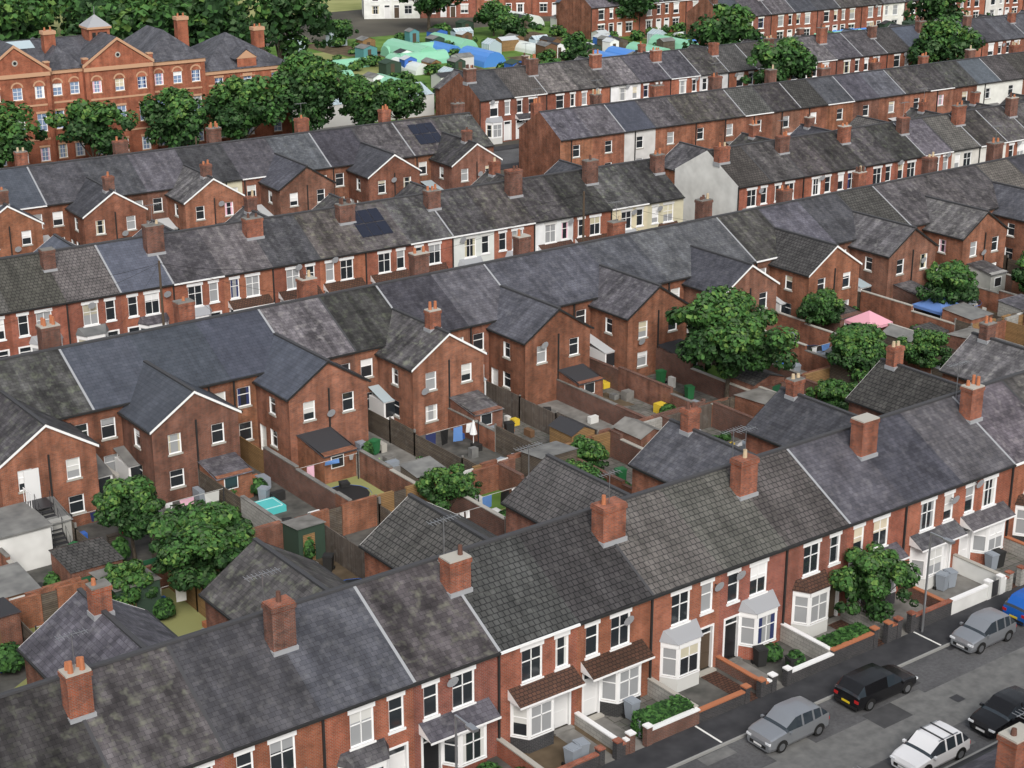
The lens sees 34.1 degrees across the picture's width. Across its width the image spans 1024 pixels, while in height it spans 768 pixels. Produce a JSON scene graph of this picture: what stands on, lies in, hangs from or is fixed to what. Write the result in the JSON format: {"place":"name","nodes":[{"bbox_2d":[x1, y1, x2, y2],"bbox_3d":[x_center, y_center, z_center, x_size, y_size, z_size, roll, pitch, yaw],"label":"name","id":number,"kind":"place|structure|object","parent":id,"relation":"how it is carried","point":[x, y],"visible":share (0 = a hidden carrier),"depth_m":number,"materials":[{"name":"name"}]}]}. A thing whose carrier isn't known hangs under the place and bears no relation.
{"place":"outdoors","nodes":[
{"label":"outdoors","id":0,"kind":"place"},
{"bbox_2d":[44,0,361,36],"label":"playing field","id":1,"kind":"structure","parent":0,"point":[339,5],"depth_m":350.06,"materials":[{"name":"green plant"}]},
{"bbox_2d":[268,21,676,122],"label":"allotment ground","id":2,"kind":"structure","parent":0,"point":[328,52],"depth_m":294.76,"materials":[{"name":"green plant"}]},
{"bbox_2d":[164,0,285,47],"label":"tree","id":3,"kind":"object","parent":2,"relation":"on","point":[209,18],"visible":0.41,"depth_m":230.45,"materials":[{"name":"green plant"}]},
{"bbox_2d":[227,0,336,59],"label":"tree","id":4,"kind":"object","parent":2,"relation":"on","point":[282,16],"visible":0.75,"depth_m":248.31,"materials":[{"name":"green plant"}]},
{"bbox_2d":[324,18,358,38],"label":"tree","id":5,"kind":"object","parent":2,"relation":"on","point":[344,27],"visible":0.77,"depth_m":295.62,"materials":[{"name":"green plant"}]},
{"bbox_2d":[292,82,433,132],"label":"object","id":6,"kind":"structure","parent":2,"relation":"on","point":[337,120],"depth_m":228.65,"materials":[{"name":"grey"}]},
{"bbox_2d":[337,74,392,125],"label":"tree","id":7,"kind":"object","parent":2,"relation":"on","point":[369,104],"visible":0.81,"depth_m":213.56,"materials":[{"name":"green plant"}]},
{"bbox_2d":[374,77,426,120],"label":"tree","id":8,"kind":"object","parent":2,"relation":"on","point":[401,105],"visible":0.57,"depth_m":220.08,"materials":[{"name":"green plant"}]},
{"bbox_2d":[398,0,465,29],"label":"tree","id":9,"kind":"object","parent":2,"relation":"on","point":[427,5],"visible":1,"depth_m":310.57,"materials":[{"name":"green plant"}]},
{"bbox_2d":[288,15,666,72],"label":"allotment greenhouses","id":10,"kind":"object","parent":2,"relation":"on","point":[491,44],"visible":0.21,"depth_m":291.86,"materials":[{"name":"white"}]},
{"bbox_2d":[473,0,511,35],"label":"tree","id":11,"kind":"object","parent":2,"relation":"on","point":[489,11],"visible":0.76,"depth_m":306.80,"materials":[{"name":"green plant"}]},
{"bbox_2d":[488,12,537,36],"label":"tree","id":12,"kind":"object","parent":2,"relation":"on","point":[508,22],"visible":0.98,"depth_m":297.91,"materials":[{"name":"green plant"}]},
{"bbox_2d":[263,22,833,107],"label":"allotment plants","id":13,"kind":"object","parent":2,"relation":"on","point":[546,54],"visible":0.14,"depth_m":288.08,"materials":[{"name":"green plant"}]},
{"bbox_2d":[284,10,865,82],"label":"polytunnels","id":14,"kind":"structure","parent":2,"relation":"on","point":[439,51],"depth_m":280.57,"materials":[{"name":"blue"}]},
{"bbox_2d":[558,30,594,60],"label":"tree","id":15,"kind":"object","parent":2,"relation":"on","point":[575,44],"visible":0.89,"depth_m":263.51,"materials":[{"name":"green plant"}]},
{"bbox_2d":[285,13,951,95],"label":"allotment sheds","id":16,"kind":"object","parent":2,"relation":"on","point":[603,40],"visible":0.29,"depth_m":288.22,"materials":[{"name":"green"}]},
{"bbox_2d":[607,0,658,21],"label":"tree","id":17,"kind":"object","parent":2,"relation":"on","point":[636,6],"visible":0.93,"depth_m":305.43,"materials":[{"name":"green plant"}]},
{"bbox_2d":[682,3,765,48],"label":"tree","id":18,"kind":"object","parent":2,"relation":"on","point":[733,25],"visible":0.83,"depth_m":255.85,"materials":[{"name":"green plant"}]},
{"bbox_2d":[901,0,968,22],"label":"tree","id":19,"kind":"object","parent":2,"relation":"on","point":[935,9],"visible":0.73,"depth_m":288.83,"materials":[{"name":"green plant"}]},
{"bbox_2d":[494,144,518,169],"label":"street","id":20,"kind":"structure","parent":0,"point":[508,155],"depth_m":210.91,"materials":[{"name":"grey asphalt"}]},
{"bbox_2d":[739,36,817,83],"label":"street tree","id":21,"kind":"object","parent":20,"relation":"on","point":[788,58],"visible":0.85,"depth_m":231.90,"materials":[{"name":"green plant"}]},
{"bbox_2d":[906,14,985,64],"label":"street tree","id":22,"kind":"object","parent":20,"relation":"on","point":[941,40],"visible":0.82,"depth_m":250.05,"materials":[{"name":"green plant"}]},
{"bbox_2d":[251,9,833,729],"bbox_3d":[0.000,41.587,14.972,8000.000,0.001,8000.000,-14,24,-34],"label":"ground","id":23,"kind":"structure","parent":0,"point":[375,27],"depth_m":322.80,"materials":[{"name":"green plant"}]},
{"bbox_2d":[0,99,47,167],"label":"tree","id":24,"kind":"object","parent":23,"relation":"on","point":[13,132],"visible":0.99,"depth_m":183.04,"materials":[{"name":"green plant"}]},
{"bbox_2d":[0,0,58,40],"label":"tree","id":25,"kind":"object","parent":23,"relation":"on","point":[18,21],"visible":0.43,"depth_m":231.91,"materials":[{"name":"green plant"}]},
{"bbox_2d":[5,0,54,24],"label":"tree","id":26,"kind":"object","parent":23,"relation":"on","point":[34,17],"visible":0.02,"depth_m":258.65,"materials":[{"name":"green plant"}]},
{"bbox_2d":[35,0,71,21],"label":"tree","id":27,"kind":"object","parent":23,"relation":"on","point":[56,2],"visible":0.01,"depth_m":272.96,"materials":[{"name":"green plant"}]},
{"bbox_2d":[49,4,67,22],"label":"tree","id":28,"kind":"object","parent":23,"relation":"on","point":[57,19],"visible":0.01,"depth_m":302.50,"materials":[{"name":"green plant"}]},
{"bbox_2d":[42,98,138,156],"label":"tree","id":29,"kind":"object","parent":23,"relation":"on","point":[87,121],"visible":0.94,"depth_m":190.16,"materials":[{"name":"green plant"}]},
{"bbox_2d":[41,0,164,35],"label":"tree","id":30,"kind":"object","parent":23,"relation":"on","point":[69,18],"visible":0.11,"depth_m":246.64,"materials":[{"name":"green plant"}]},
{"bbox_2d":[65,0,193,39],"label":"tree","id":31,"kind":"object","parent":23,"relation":"on","point":[123,22],"visible":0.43,"depth_m":224.67,"materials":[{"name":"green plant"}]},
{"bbox_2d":[0,6,291,167],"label":"school building","id":32,"kind":"structure","parent":23,"relation":"on","point":[48,70],"depth_m":199.92,"materials":[{"name":"brick"}]},
{"bbox_2d":[137,85,209,147],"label":"tree","id":33,"kind":"object","parent":23,"relation":"on","point":[177,118],"visible":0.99,"depth_m":196.51,"materials":[{"name":"green plant"}]},
{"bbox_2d":[195,74,287,139],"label":"tree","id":34,"kind":"object","parent":23,"relation":"on","point":[231,111],"visible":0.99,"depth_m":200.48,"materials":[{"name":"green plant"}]},
{"bbox_2d":[0,98,502,256],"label":"terrace row","id":35,"kind":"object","parent":23,"relation":"on","point":[82,201],"visible":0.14,"depth_m":171.62,"materials":[{"name":"brick"}]},
{"bbox_2d":[269,49,357,130],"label":"tree","id":36,"kind":"object","parent":23,"relation":"on","point":[312,82],"visible":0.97,"depth_m":204.10,"materials":[{"name":"green plant"}]},
{"bbox_2d":[0,148,684,357],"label":"terrace row","id":37,"kind":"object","parent":23,"relation":"on","point":[331,242],"visible":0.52,"depth_m":144.92,"materials":[{"name":"brick"}]},
{"bbox_2d":[2,137,687,332],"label":"telegraph poles","id":38,"kind":"object","parent":23,"relation":"on","point":[160,280],"visible":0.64,"depth_m":133.54,"materials":[{"name":"brown wood"}]},
{"bbox_2d":[362,0,555,18],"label":"terrace","id":39,"kind":"structure","parent":23,"relation":"on","point":[383,9],"depth_m":332.97,"materials":[{"name":"red"}]},
{"bbox_2d":[0,298,957,570],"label":"yard props","id":40,"kind":"object","parent":23,"relation":"on","point":[26,536],"visible":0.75,"depth_m":100.81,"materials":[{"name":"teal"}]},
{"bbox_2d":[0,311,1023,767],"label":"terrace row","id":41,"kind":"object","parent":23,"relation":"on","point":[652,575],"visible":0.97,"depth_m":85.66,"materials":[{"name":"brick"}]},
{"bbox_2d":[100,558,157,605],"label":"yard tree","id":42,"kind":"object","parent":41,"relation":"on","point":[123,575],"visible":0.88,"depth_m":91.94,"materials":[{"name":"green plant"}]},
{"bbox_2d":[147,499,255,591],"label":"yard tree","id":43,"kind":"object","parent":41,"relation":"on","point":[203,541],"visible":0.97,"depth_m":92.50,"materials":[{"name":"green plant"}]},
{"bbox_2d":[414,463,482,510],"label":"yard tree","id":44,"kind":"object","parent":41,"relation":"on","point":[457,482],"visible":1,"depth_m":105.73,"materials":[{"name":"green plant"}]},
{"bbox_2d":[563,458,606,481],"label":"yard tree","id":45,"kind":"object","parent":41,"relation":"on","point":[589,467],"visible":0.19,"depth_m":107.94,"materials":[{"name":"green plant"}]},
{"bbox_2d":[243,360,1023,718],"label":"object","id":46,"kind":"object","parent":41,"relation":"on","point":[443,518],"visible":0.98,"depth_m":89.01,"materials":[{"name":"silver metal"}]},
{"bbox_2d":[826,322,887,382],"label":"yard tree","id":47,"kind":"object","parent":41,"relation":"on","point":[857,346],"visible":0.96,"depth_m":125.22,"materials":[{"name":"green plant"}]},
{"bbox_2d":[827,541,921,623],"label":"front garden tree","id":48,"kind":"object","parent":41,"relation":"on","point":[876,571],"visible":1,"depth_m":91.36,"materials":[{"name":"green plant"}]},
{"bbox_2d":[896,328,951,368],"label":"yard tree","id":49,"kind":"object","parent":41,"relation":"on","point":[920,349],"visible":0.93,"depth_m":128.73,"materials":[{"name":"green plant"}]},
{"bbox_2d":[0,125,1023,600],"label":"terrace row","id":50,"kind":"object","parent":23,"relation":"on","point":[308,399],"visible":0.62,"depth_m":121.55,"materials":[{"name":"brick"}]},
{"bbox_2d":[90,474,165,558],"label":"yard tree","id":51,"kind":"object","parent":50,"relation":"on","point":[129,507],"visible":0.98,"depth_m":98.73,"materials":[{"name":"green plant"}]},
{"bbox_2d":[665,285,799,397],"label":"yard tree","id":52,"kind":"object","parent":50,"relation":"on","point":[727,333],"visible":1,"depth_m":122.22,"materials":[{"name":"green plant"}]},
{"bbox_2d":[796,287,845,326],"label":"yard tree","id":53,"kind":"object","parent":50,"relation":"on","point":[818,306],"visible":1,"depth_m":138.58,"materials":[{"name":"green plant"}]},
{"bbox_2d":[924,261,966,288],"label":"tree","id":54,"kind":"object","parent":50,"relation":"on","point":[931,270],"visible":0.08,"depth_m":149.28,"materials":[{"name":"green plant"}]},
{"bbox_2d":[915,259,979,303],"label":"yard tree","id":55,"kind":"object","parent":50,"relation":"on","point":[949,282],"visible":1,"depth_m":142.80,"materials":[{"name":"green plant"}]},
{"bbox_2d":[1011,258,1023,291],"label":"yard tree","id":56,"kind":"object","parent":50,"relation":"on","point":[1017,275],"visible":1,"depth_m":147.69,"materials":[{"name":"green plant"}]},
{"bbox_2d":[570,434,609,469],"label":"yard tree","id":57,"kind":"object","parent":23,"relation":"on","point":[591,449],"visible":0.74,"depth_m":111.81,"materials":[{"name":"green plant"}]},
{"bbox_2d":[555,0,700,39],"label":"terrace","id":58,"kind":"structure","parent":23,"relation":"on","point":[586,17],"depth_m":308.64,"materials":[{"name":"brick"}]},
{"bbox_2d":[433,10,1023,143],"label":"terrace row","id":59,"kind":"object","parent":23,"relation":"on","point":[497,101],"visible":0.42,"depth_m":231.17,"materials":[{"name":"brick"}]},
{"bbox_2d":[518,40,1023,176],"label":"terrace row","id":60,"kind":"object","parent":23,"relation":"on","point":[714,114],"visible":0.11,"depth_m":207.62,"materials":[{"name":"brick"}]},
{"bbox_2d":[805,378,857,409],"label":"tree","id":61,"kind":"object","parent":23,"relation":"on","point":[831,391],"visible":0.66,"depth_m":122.05,"materials":[{"name":"green plant"}]},
{"bbox_2d":[664,88,1023,221],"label":"terrace row","id":62,"kind":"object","parent":23,"relation":"on","point":[752,168],"visible":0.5,"depth_m":179.77,"materials":[{"name":"brick"}]},
{"bbox_2d":[686,0,1023,44],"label":"terrace","id":63,"kind":"structure","parent":23,"relation":"on","point":[776,19],"depth_m":301.84,"materials":[{"name":"brick"}]},
{"bbox_2d":[857,722,1023,767],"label":"terrace row","id":64,"kind":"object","parent":23,"relation":"on","point":[1007,751],"visible":1,"depth_m":64.51,"materials":[{"name":"brick"}]},
{"bbox_2d":[597,585,1023,767],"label":"street","id":65,"kind":"structure","parent":0,"point":[954,686],"depth_m":84.30,"materials":[{"name":"grey asphalt"}]},
{"bbox_2d":[454,714,478,767],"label":"street lamp","id":66,"kind":"object","parent":65,"relation":"on","point":[471,727],"visible":1,"depth_m":72.37,"materials":[{"name":"silver metal"}]},
{"bbox_2d":[746,696,829,752],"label":"car","id":67,"kind":"object","parent":65,"relation":"on","point":[780,727],"visible":1,"depth_m":81.40,"materials":[{"name":"grey metal"}]},
{"bbox_2d":[834,663,917,710],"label":"black estate car","id":68,"kind":"object","parent":65,"relation":"on","point":[867,687],"visible":1,"depth_m":84.84,"materials":[{"name":"black metal"}]},
{"bbox_2d":[890,720,970,767],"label":"white car","id":69,"kind":"object","parent":65,"relation":"on","point":[935,744],"visible":1,"depth_m":79.48,"materials":[{"name":"white metal"}]},
{"bbox_2d":[921,532,954,631],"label":"street lamp","id":70,"kind":"object","parent":65,"relation":"on","point":[948,541],"visible":1,"depth_m":90.81,"materials":[{"name":"silver metal"}]},
{"bbox_2d":[950,607,1016,653],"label":"car","id":71,"kind":"object","parent":65,"relation":"on","point":[979,631],"visible":1,"depth_m":90.50,"materials":[{"name":"grey metal"}]},
{"bbox_2d":[968,685,1023,737],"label":"car","id":72,"kind":"object","parent":65,"relation":"on","point":[993,715],"visible":0.94,"depth_m":82.47,"materials":[{"name":"black metal"}]},
{"bbox_2d":[1002,588,1023,624],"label":"blue hatchback car","id":73,"kind":"object","parent":65,"relation":"on","point":[1013,606],"visible":0.86,"depth_m":93.14,"materials":[{"name":"blue metal"}]}
]}

